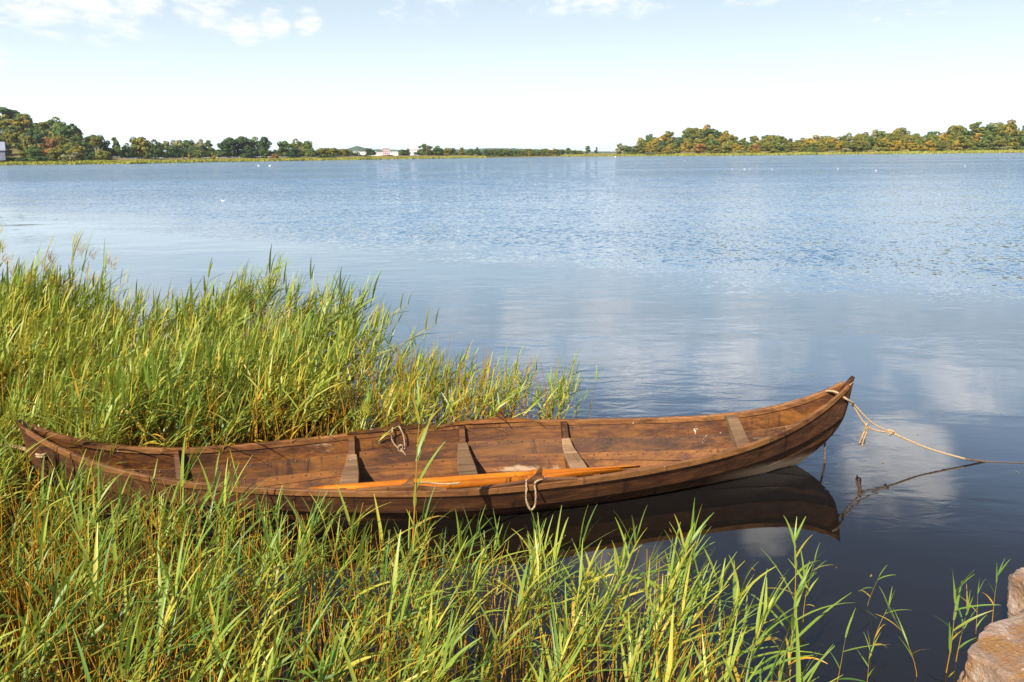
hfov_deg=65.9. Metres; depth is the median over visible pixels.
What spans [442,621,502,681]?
reed
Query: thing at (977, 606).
reed
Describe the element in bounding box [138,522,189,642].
reed
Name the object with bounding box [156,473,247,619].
reed
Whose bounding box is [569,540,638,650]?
reed
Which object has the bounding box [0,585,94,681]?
reed
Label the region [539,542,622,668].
reed
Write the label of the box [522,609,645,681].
reed
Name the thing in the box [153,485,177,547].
reed
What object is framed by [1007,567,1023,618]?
boulder
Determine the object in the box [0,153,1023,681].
water
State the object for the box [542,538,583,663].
reed
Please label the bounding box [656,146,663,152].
broadleaf tree
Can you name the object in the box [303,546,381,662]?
reed
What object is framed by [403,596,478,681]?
reed
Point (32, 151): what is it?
broadleaf tree
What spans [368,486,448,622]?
reed
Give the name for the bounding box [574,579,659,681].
reed
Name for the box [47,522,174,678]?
reed
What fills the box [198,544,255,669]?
reed
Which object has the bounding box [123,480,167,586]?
reed
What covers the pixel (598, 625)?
reed
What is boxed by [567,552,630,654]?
reed
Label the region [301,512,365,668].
reed
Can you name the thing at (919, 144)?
broadleaf tree
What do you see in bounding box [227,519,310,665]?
reed
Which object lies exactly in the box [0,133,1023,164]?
ground
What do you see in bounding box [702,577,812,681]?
reed
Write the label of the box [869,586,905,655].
reed
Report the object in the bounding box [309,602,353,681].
reed
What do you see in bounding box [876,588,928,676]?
reed
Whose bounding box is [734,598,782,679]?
reed
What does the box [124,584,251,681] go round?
reed
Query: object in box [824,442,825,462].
stem line
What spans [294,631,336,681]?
reed
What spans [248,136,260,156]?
broadleaf tree
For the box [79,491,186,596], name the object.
reed
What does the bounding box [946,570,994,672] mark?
reed
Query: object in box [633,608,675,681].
reed
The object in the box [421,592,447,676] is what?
reed
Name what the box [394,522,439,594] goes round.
reed
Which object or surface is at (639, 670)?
reed
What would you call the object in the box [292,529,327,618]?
reed
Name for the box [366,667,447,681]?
reed
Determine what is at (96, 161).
shore reeds
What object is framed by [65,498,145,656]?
reed
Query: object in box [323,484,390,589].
reed
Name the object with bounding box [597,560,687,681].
reed
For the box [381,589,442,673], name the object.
reed
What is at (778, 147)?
broadleaf tree
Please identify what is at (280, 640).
reed
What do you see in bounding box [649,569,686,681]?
reed
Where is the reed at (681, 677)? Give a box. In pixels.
[624,643,724,681]
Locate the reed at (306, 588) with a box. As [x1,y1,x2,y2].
[286,521,336,656]
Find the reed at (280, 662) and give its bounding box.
[167,611,321,681]
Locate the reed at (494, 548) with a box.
[471,516,512,619]
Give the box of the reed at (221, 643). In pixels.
[205,592,273,681]
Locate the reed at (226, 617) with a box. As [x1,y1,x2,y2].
[222,562,281,681]
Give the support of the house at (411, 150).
on the ground
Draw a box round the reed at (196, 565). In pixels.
[186,549,225,623]
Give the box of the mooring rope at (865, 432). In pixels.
[825,390,1022,462]
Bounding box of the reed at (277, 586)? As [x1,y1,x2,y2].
[244,552,306,659]
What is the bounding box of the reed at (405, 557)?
[391,513,429,634]
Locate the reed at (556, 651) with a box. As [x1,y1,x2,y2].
[536,572,608,681]
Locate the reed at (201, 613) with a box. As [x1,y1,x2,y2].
[194,558,237,662]
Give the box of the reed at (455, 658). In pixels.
[429,610,481,681]
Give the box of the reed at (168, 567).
[126,526,203,623]
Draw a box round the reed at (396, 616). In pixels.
[326,549,437,678]
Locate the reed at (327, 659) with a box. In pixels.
[299,621,375,681]
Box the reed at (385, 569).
[337,531,439,681]
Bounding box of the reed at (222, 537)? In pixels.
[207,487,255,577]
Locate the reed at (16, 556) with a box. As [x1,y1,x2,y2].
[0,528,46,586]
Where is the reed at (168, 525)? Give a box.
[142,503,196,614]
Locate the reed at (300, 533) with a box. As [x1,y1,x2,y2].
[247,522,335,646]
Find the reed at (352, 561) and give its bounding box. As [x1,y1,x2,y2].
[326,531,373,601]
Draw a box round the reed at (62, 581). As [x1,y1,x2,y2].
[50,542,120,632]
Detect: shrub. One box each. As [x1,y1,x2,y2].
[13,157,26,161]
[29,155,47,160]
[42,155,54,160]
[60,150,80,161]
[83,154,97,160]
[171,152,181,157]
[317,155,336,157]
[750,149,760,152]
[767,149,779,152]
[840,148,849,151]
[871,148,884,151]
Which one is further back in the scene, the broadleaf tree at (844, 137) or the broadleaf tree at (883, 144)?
the broadleaf tree at (844, 137)
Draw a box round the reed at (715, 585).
[652,549,757,669]
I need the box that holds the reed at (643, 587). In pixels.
[621,534,686,637]
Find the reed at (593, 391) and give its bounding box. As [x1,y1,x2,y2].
[579,365,611,417]
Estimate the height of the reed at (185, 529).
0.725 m
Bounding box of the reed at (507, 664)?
[463,631,548,681]
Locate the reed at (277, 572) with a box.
[244,512,331,681]
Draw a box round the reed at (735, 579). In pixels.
[708,556,775,675]
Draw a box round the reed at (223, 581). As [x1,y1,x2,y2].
[143,549,256,670]
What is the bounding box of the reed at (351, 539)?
[338,505,418,625]
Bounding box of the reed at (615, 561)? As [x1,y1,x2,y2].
[599,542,640,629]
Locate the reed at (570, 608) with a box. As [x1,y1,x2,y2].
[553,540,621,652]
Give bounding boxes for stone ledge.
[957,669,965,681]
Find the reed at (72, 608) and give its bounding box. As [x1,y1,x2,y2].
[26,551,124,681]
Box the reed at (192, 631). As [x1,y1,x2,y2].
[190,569,234,678]
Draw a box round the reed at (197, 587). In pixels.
[189,553,280,648]
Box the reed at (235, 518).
[209,506,256,561]
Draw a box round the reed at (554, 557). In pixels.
[497,506,599,681]
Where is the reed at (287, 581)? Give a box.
[251,541,330,668]
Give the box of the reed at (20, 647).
[4,610,35,681]
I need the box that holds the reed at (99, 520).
[83,500,131,581]
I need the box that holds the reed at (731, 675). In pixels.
[667,654,763,681]
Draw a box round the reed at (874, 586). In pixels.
[860,568,890,604]
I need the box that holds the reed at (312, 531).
[277,494,334,609]
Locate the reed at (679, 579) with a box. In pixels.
[612,528,710,680]
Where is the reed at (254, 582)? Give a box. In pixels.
[234,549,280,644]
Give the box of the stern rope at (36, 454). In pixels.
[0,443,46,457]
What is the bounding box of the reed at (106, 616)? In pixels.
[78,570,153,680]
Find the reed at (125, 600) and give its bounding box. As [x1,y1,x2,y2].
[83,560,165,662]
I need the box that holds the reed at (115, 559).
[84,500,173,657]
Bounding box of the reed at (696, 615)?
[674,542,751,657]
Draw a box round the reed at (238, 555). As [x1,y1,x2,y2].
[187,523,280,680]
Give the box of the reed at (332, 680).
[331,637,378,681]
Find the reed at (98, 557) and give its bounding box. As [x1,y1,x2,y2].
[87,538,131,606]
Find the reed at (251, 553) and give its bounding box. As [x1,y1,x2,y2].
[221,535,281,625]
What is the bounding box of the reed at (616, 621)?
[579,578,648,681]
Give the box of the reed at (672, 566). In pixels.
[648,524,723,651]
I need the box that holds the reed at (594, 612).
[565,584,619,665]
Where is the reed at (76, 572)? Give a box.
[33,526,111,650]
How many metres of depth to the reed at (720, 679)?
2.61 m
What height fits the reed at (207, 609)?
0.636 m
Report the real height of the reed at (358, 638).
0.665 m
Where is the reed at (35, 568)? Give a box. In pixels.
[0,518,65,656]
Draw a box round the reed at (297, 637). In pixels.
[236,580,348,670]
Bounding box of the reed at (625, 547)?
[605,509,673,662]
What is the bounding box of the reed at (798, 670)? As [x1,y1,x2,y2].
[767,603,841,681]
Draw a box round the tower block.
[382,148,389,154]
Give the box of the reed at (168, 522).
[130,477,196,613]
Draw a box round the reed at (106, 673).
[47,659,120,681]
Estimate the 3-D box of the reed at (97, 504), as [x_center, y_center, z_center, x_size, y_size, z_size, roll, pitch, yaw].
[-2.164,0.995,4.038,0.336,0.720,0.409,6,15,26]
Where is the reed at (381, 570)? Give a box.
[326,545,407,655]
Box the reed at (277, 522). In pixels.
[268,488,298,614]
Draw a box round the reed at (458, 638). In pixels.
[425,605,475,681]
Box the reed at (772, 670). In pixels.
[745,636,806,681]
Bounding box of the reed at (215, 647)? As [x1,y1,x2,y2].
[192,614,277,681]
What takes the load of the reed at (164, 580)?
on the water
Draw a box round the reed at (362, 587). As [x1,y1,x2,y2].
[344,540,407,628]
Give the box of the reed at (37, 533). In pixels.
[25,496,94,607]
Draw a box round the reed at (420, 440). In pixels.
[410,381,445,574]
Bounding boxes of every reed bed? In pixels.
[0,223,594,512]
[0,426,745,681]
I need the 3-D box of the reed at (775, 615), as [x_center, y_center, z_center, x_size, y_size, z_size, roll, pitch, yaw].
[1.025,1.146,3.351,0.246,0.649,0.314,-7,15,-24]
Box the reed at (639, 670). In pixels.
[636,639,680,681]
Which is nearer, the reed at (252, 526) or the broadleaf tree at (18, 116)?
the reed at (252, 526)
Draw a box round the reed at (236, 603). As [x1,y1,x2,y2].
[213,553,274,660]
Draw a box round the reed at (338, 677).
[291,617,385,681]
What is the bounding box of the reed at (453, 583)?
[432,553,476,639]
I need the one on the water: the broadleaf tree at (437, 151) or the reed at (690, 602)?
the reed at (690, 602)
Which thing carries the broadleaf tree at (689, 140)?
on the ground
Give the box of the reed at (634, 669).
[582,647,644,681]
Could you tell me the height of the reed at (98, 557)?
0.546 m
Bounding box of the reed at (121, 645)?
[115,593,219,681]
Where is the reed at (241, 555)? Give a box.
[201,535,258,618]
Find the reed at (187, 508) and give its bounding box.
[165,477,210,575]
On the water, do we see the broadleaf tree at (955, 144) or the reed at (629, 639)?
the reed at (629, 639)
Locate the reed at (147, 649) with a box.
[137,577,202,681]
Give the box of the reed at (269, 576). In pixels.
[244,545,290,639]
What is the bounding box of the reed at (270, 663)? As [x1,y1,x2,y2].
[252,612,292,681]
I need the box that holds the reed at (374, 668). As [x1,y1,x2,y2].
[346,643,396,681]
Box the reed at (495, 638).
[477,600,544,681]
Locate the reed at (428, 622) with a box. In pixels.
[411,590,446,656]
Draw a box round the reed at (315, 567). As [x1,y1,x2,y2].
[282,541,333,604]
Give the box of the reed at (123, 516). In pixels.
[62,473,144,588]
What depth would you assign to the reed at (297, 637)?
2.96 m
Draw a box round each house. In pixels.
[0,142,6,159]
[408,148,418,154]
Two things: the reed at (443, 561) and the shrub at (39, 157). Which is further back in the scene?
the shrub at (39, 157)
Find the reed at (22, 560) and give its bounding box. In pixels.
[0,533,39,604]
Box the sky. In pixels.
[0,0,1023,157]
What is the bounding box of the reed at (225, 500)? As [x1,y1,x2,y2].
[215,454,266,559]
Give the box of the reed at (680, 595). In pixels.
[640,538,725,676]
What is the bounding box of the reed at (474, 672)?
[471,630,517,681]
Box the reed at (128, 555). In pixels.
[44,515,157,681]
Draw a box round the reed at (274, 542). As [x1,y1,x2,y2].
[251,521,285,592]
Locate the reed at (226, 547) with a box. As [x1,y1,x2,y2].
[162,523,247,643]
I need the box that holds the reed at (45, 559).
[22,526,74,587]
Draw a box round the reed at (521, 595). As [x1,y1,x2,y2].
[487,550,560,681]
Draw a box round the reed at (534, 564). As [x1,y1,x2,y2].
[503,532,548,629]
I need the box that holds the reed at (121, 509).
[89,472,157,588]
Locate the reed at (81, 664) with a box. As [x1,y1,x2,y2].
[58,566,149,681]
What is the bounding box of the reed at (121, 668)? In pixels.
[114,618,149,681]
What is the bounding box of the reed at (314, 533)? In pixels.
[286,495,353,600]
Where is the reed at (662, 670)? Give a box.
[650,653,680,681]
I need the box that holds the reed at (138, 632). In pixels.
[130,590,222,681]
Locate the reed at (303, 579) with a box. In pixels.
[249,540,322,653]
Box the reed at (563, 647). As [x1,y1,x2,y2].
[546,616,583,681]
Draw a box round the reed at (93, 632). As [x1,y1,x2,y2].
[73,596,125,681]
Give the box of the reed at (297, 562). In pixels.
[259,516,330,618]
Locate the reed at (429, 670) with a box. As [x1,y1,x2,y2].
[426,633,461,681]
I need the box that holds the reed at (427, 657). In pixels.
[409,601,455,677]
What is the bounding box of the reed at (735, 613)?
[680,581,776,681]
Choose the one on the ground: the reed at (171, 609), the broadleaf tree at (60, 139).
the broadleaf tree at (60, 139)
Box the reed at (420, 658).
[364,587,462,681]
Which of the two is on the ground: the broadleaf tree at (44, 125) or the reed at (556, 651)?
the broadleaf tree at (44, 125)
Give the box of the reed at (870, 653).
[857,631,880,681]
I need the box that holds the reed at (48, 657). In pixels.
[17,535,150,681]
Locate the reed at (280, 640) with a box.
[231,613,310,671]
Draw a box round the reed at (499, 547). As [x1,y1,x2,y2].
[471,510,534,612]
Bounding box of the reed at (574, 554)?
[523,505,604,629]
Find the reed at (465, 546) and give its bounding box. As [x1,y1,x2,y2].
[419,505,496,616]
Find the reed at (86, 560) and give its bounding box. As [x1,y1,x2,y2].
[67,509,118,654]
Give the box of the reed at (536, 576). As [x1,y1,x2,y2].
[517,512,573,658]
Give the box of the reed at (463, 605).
[434,569,479,666]
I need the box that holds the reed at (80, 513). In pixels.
[55,474,107,582]
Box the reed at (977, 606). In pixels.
[960,578,985,632]
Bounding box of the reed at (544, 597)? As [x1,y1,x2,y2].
[524,556,574,652]
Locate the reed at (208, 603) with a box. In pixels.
[182,561,240,653]
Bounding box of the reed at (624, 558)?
[557,526,665,668]
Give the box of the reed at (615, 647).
[545,617,652,681]
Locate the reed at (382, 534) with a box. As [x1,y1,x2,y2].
[353,495,425,620]
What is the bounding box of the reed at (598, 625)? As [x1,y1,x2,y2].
[561,607,618,680]
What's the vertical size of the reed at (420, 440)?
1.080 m
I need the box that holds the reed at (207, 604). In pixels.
[196,572,241,672]
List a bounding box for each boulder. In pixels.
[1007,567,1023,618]
[1015,596,1023,615]
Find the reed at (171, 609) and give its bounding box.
[143,523,241,680]
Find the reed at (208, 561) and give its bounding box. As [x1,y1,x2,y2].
[171,532,236,625]
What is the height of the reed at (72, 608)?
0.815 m
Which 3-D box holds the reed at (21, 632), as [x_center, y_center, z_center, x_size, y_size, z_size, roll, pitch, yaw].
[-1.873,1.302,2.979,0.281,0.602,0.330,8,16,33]
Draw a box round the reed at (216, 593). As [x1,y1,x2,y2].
[180,543,248,681]
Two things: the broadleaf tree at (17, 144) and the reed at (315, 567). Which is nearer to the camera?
the reed at (315, 567)
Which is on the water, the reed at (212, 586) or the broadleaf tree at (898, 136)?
the reed at (212, 586)
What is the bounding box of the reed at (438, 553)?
[419,529,457,600]
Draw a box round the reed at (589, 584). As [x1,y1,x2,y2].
[544,550,612,657]
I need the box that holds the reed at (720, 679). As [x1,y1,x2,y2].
[704,668,731,681]
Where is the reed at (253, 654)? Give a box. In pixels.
[172,586,289,681]
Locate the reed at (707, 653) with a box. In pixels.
[691,597,762,681]
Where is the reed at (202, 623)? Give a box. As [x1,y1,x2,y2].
[177,577,253,681]
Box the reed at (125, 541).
[108,488,206,647]
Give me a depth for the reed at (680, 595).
3.34 m
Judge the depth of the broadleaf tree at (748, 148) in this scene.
537.99 m
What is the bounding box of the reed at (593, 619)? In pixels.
[555,573,628,681]
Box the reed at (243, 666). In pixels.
[233,645,265,681]
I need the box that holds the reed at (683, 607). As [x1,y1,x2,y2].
[644,554,742,681]
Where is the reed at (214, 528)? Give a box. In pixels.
[168,509,228,624]
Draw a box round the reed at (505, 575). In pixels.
[487,542,531,625]
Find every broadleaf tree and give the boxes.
[0,107,19,124]
[0,114,11,132]
[0,130,18,147]
[1,140,11,154]
[4,125,21,136]
[8,131,25,148]
[9,113,30,127]
[11,115,33,132]
[15,141,27,155]
[18,147,26,157]
[19,117,37,131]
[20,135,37,147]
[21,128,38,144]
[24,145,44,161]
[28,125,43,134]
[32,130,52,145]
[37,137,58,155]
[38,122,55,135]
[45,117,65,130]
[47,145,63,160]
[49,123,74,140]
[52,134,70,152]
[63,123,81,138]
[63,142,81,150]
[63,146,72,154]
[65,136,88,149]
[65,146,85,160]
[70,127,83,141]
[81,146,90,155]
[82,136,91,150]
[87,146,96,155]
[89,137,97,152]
[93,137,102,148]
[93,149,111,160]
[97,138,113,156]
[111,137,121,156]
[121,143,133,157]
[129,136,150,157]
[141,145,154,158]
[150,139,164,157]
[163,140,171,151]
[164,145,182,157]
[170,139,183,149]
[181,139,194,150]
[187,145,202,157]
[193,149,204,157]
[194,139,206,157]
[202,140,214,151]
[215,142,230,156]
[220,137,238,156]
[235,136,251,155]
[239,146,258,157]
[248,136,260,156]
[256,137,272,155]
[258,149,268,157]
[277,141,291,156]
[283,147,301,156]
[290,138,303,156]
[299,141,312,155]
[305,148,316,156]
[316,148,328,154]
[325,148,339,155]
[338,149,351,155]
[351,152,360,155]
[365,148,376,155]
[398,149,407,154]
[417,144,426,154]
[424,145,433,154]
[433,145,443,154]
[443,148,451,154]
[451,148,456,154]
[457,147,464,154]
[466,149,473,154]
[488,149,494,156]
[494,149,502,156]
[501,149,508,155]
[508,149,514,155]
[514,149,520,155]
[526,148,533,155]
[533,150,539,155]
[552,148,558,155]
[558,149,564,154]
[617,145,626,153]
[623,147,633,153]
[634,147,646,153]
[638,139,649,147]
[645,134,652,140]
[645,144,655,151]
[648,137,663,151]
[655,140,667,150]
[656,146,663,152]
[660,133,670,140]
[663,131,675,141]
[663,146,672,152]
[666,139,673,146]
[671,146,681,152]
[672,137,682,148]
[679,141,691,151]
[682,127,695,138]
[682,132,690,142]
[683,138,694,147]
[689,130,703,142]
[693,139,706,150]
[693,143,706,152]
[696,124,710,133]
[701,128,722,141]
[704,134,714,144]
[706,139,720,150]
[706,144,719,151]
[718,145,732,152]
[719,132,729,144]
[725,135,737,144]
[729,140,742,145]
[731,143,739,151]
[735,145,745,152]
[742,142,752,150]
[746,144,761,152]
[749,135,758,142]
[749,145,759,150]
[757,138,769,145]
[761,143,771,150]
[765,135,775,142]
[770,143,784,150]
[773,135,785,147]
[774,145,784,152]
[783,145,793,152]
[784,138,792,144]
[786,142,798,149]
[793,143,798,150]
[797,143,806,151]
[803,144,817,151]
[808,135,821,143]
[815,143,829,151]
[818,135,831,141]
[824,137,835,143]
[826,142,836,149]
[834,136,845,149]
[835,144,842,151]
[841,133,851,141]
[843,143,858,151]
[849,133,868,139]
[855,140,869,148]
[856,144,869,151]
[860,136,871,149]
[870,137,877,148]
[871,129,877,137]
[872,140,889,150]
[874,137,890,145]
[876,131,885,138]
[880,133,896,140]
[886,141,901,150]
[892,130,903,141]
[897,127,910,140]
[897,137,911,148]
[898,141,908,148]
[901,134,916,140]
[905,142,920,151]
[911,136,923,142]
[913,141,924,150]
[919,142,936,150]
[923,131,939,138]
[925,135,942,139]
[932,141,948,150]
[938,135,949,142]
[945,125,967,137]
[947,139,958,147]
[949,140,966,149]
[950,131,962,140]
[958,130,974,139]
[958,138,973,146]
[961,141,977,150]
[969,121,986,136]
[970,133,982,143]
[971,141,989,149]
[981,130,992,136]
[983,135,998,147]
[985,122,1007,134]
[986,125,994,131]
[988,140,1004,149]
[994,136,1005,146]
[995,125,1007,139]
[1000,127,1010,136]
[1002,136,1018,145]
[1003,138,1021,149]
[1004,119,1019,130]
[1005,129,1017,139]
[1014,129,1023,135]
[1018,136,1023,149]
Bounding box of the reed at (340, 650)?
[330,569,387,681]
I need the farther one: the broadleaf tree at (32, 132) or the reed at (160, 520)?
the broadleaf tree at (32, 132)
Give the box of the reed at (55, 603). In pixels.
[3,542,96,681]
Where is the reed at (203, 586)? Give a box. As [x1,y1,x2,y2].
[154,547,232,665]
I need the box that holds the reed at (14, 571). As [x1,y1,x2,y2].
[0,533,32,608]
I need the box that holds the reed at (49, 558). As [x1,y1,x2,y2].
[27,525,73,616]
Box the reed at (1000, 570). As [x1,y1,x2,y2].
[984,559,1008,621]
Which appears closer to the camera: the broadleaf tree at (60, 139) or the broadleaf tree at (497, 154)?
the broadleaf tree at (60, 139)
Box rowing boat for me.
[17,376,854,519]
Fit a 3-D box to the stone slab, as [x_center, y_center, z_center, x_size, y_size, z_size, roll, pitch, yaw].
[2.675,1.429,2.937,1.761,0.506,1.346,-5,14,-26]
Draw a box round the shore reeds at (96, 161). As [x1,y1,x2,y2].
[0,149,1023,164]
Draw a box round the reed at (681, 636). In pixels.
[661,608,705,679]
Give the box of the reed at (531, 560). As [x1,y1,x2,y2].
[495,516,549,631]
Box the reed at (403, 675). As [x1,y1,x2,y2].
[396,642,440,681]
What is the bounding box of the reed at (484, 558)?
[458,520,512,615]
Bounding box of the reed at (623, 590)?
[589,568,646,660]
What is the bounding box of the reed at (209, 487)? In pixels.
[154,448,241,570]
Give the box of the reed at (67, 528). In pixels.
[50,511,94,581]
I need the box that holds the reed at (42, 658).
[23,613,87,681]
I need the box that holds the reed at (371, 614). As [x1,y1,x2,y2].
[328,589,393,679]
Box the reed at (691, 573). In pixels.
[639,538,703,644]
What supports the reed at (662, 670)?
on the water
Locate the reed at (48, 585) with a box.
[30,537,110,650]
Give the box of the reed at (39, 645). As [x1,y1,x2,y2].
[1,605,108,678]
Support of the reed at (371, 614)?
on the water
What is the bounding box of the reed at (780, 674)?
[759,635,835,681]
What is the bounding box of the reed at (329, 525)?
[290,492,361,609]
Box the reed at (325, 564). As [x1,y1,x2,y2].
[311,509,362,651]
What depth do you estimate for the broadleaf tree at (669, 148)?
598.96 m
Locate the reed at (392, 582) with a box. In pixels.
[350,530,464,670]
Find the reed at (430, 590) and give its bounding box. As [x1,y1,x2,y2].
[399,572,451,663]
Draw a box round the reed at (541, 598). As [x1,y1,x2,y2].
[525,535,580,681]
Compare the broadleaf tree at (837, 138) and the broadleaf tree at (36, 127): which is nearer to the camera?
the broadleaf tree at (36, 127)
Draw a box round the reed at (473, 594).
[447,555,505,681]
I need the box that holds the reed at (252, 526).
[191,482,282,591]
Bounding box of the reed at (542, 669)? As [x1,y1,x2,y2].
[526,648,563,681]
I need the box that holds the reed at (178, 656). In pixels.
[121,570,230,681]
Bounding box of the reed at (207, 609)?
[152,561,245,679]
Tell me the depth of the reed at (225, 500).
4.01 m
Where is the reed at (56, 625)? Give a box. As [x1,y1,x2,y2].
[17,560,124,678]
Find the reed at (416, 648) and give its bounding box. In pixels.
[401,593,441,679]
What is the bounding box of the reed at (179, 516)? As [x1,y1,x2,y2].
[145,485,213,572]
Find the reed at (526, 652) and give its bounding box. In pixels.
[476,613,561,681]
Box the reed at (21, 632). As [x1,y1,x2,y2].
[0,608,54,681]
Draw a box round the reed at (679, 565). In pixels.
[628,522,707,676]
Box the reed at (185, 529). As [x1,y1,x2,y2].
[122,490,225,621]
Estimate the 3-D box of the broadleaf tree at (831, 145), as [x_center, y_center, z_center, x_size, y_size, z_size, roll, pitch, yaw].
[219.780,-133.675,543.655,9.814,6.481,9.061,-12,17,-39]
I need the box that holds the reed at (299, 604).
[275,592,313,680]
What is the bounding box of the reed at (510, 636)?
[455,591,551,681]
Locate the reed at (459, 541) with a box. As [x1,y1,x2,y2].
[435,509,513,628]
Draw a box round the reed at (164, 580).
[93,515,224,678]
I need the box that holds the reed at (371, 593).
[359,539,409,626]
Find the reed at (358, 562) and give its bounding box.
[337,520,414,663]
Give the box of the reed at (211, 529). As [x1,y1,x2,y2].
[177,463,251,557]
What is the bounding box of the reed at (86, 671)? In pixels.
[72,626,160,681]
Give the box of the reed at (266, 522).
[240,480,302,598]
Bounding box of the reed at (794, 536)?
[783,515,815,598]
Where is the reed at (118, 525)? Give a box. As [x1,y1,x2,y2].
[83,504,141,585]
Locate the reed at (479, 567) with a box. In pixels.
[414,546,507,671]
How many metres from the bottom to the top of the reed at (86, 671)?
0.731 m
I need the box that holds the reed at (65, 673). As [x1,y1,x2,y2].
[54,657,82,681]
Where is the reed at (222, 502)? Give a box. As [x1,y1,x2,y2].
[176,472,246,570]
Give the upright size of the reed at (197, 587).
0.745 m
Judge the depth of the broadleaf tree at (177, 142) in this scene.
491.38 m
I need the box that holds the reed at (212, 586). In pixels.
[154,566,240,681]
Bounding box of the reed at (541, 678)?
[528,658,578,681]
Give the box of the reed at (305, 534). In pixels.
[268,490,353,638]
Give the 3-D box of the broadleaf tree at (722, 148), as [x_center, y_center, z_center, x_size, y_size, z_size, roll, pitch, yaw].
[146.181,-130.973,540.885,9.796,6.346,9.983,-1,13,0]
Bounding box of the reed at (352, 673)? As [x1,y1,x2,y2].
[334,627,417,681]
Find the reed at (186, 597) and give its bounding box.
[118,567,209,681]
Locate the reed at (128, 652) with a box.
[124,593,192,681]
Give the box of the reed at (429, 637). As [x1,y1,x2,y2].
[349,595,483,681]
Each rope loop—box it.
[391,426,404,451]
[417,481,460,484]
[525,476,545,509]
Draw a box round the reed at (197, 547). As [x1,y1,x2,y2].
[124,508,221,681]
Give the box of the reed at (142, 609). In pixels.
[50,564,172,681]
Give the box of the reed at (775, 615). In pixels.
[741,548,805,677]
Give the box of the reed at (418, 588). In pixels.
[390,561,441,649]
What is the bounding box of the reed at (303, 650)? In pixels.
[256,588,379,681]
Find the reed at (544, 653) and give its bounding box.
[525,599,593,677]
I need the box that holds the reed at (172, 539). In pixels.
[137,515,193,564]
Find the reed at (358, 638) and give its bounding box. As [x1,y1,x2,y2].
[318,598,391,681]
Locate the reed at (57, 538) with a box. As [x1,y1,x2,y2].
[55,515,83,612]
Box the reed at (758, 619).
[740,569,822,679]
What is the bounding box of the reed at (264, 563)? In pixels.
[232,490,333,668]
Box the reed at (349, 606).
[312,557,385,647]
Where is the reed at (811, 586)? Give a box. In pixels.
[789,543,825,621]
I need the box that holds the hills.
[287,146,615,156]
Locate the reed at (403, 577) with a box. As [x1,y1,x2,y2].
[338,515,441,681]
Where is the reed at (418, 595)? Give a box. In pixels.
[389,563,455,671]
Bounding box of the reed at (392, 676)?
[376,612,444,681]
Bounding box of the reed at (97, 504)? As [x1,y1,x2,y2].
[28,464,119,600]
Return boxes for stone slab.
[963,609,1023,681]
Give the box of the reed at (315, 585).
[298,544,330,634]
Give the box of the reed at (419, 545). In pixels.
[381,509,439,613]
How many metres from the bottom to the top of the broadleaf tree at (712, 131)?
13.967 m
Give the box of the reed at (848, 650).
[819,608,876,681]
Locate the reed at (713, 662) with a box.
[695,623,753,681]
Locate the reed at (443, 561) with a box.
[426,520,483,626]
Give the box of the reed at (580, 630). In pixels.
[549,564,655,675]
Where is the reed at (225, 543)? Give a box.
[209,511,234,603]
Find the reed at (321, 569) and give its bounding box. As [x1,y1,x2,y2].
[316,540,355,619]
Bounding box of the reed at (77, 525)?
[49,493,131,623]
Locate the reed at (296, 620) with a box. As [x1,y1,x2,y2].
[237,587,317,674]
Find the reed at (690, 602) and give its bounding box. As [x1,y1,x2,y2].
[648,564,730,681]
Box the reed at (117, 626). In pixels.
[83,595,140,681]
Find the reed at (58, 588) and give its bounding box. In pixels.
[37,557,102,671]
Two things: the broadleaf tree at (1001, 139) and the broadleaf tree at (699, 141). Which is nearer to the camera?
the broadleaf tree at (1001, 139)
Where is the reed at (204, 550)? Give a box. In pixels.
[162,527,222,614]
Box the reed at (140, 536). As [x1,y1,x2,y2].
[116,499,186,636]
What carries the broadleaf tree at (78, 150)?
on the ground
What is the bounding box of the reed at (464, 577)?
[425,529,491,676]
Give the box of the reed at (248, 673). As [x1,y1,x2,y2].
[222,639,280,681]
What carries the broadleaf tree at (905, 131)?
on the ground
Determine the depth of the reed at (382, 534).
3.73 m
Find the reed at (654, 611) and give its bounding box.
[618,583,688,681]
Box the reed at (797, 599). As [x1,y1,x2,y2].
[746,561,854,681]
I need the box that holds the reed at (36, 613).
[22,599,84,680]
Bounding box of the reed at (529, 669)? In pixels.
[522,642,543,681]
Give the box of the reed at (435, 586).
[388,536,496,681]
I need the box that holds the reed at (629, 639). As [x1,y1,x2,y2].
[619,608,664,681]
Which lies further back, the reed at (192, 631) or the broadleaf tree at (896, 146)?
the broadleaf tree at (896, 146)
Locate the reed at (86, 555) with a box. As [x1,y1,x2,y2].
[51,521,139,681]
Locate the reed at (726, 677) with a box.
[689,610,746,681]
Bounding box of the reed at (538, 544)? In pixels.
[507,500,592,665]
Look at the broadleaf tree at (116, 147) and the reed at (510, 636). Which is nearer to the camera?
the reed at (510, 636)
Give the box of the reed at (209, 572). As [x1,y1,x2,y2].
[190,555,233,607]
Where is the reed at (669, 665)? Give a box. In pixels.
[656,604,726,681]
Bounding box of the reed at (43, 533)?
[0,507,87,666]
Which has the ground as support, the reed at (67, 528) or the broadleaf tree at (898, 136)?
the broadleaf tree at (898, 136)
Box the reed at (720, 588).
[665,558,753,675]
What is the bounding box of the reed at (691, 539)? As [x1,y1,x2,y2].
[624,498,713,642]
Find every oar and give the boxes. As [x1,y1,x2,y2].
[311,465,639,488]
[365,468,626,488]
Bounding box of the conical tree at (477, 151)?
[475,147,481,154]
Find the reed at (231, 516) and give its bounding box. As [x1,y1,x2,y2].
[225,451,267,588]
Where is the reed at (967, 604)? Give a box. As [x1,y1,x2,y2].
[935,584,977,661]
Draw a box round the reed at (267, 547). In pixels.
[261,508,302,604]
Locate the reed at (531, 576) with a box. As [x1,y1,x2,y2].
[487,536,583,663]
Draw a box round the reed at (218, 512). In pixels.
[202,486,259,570]

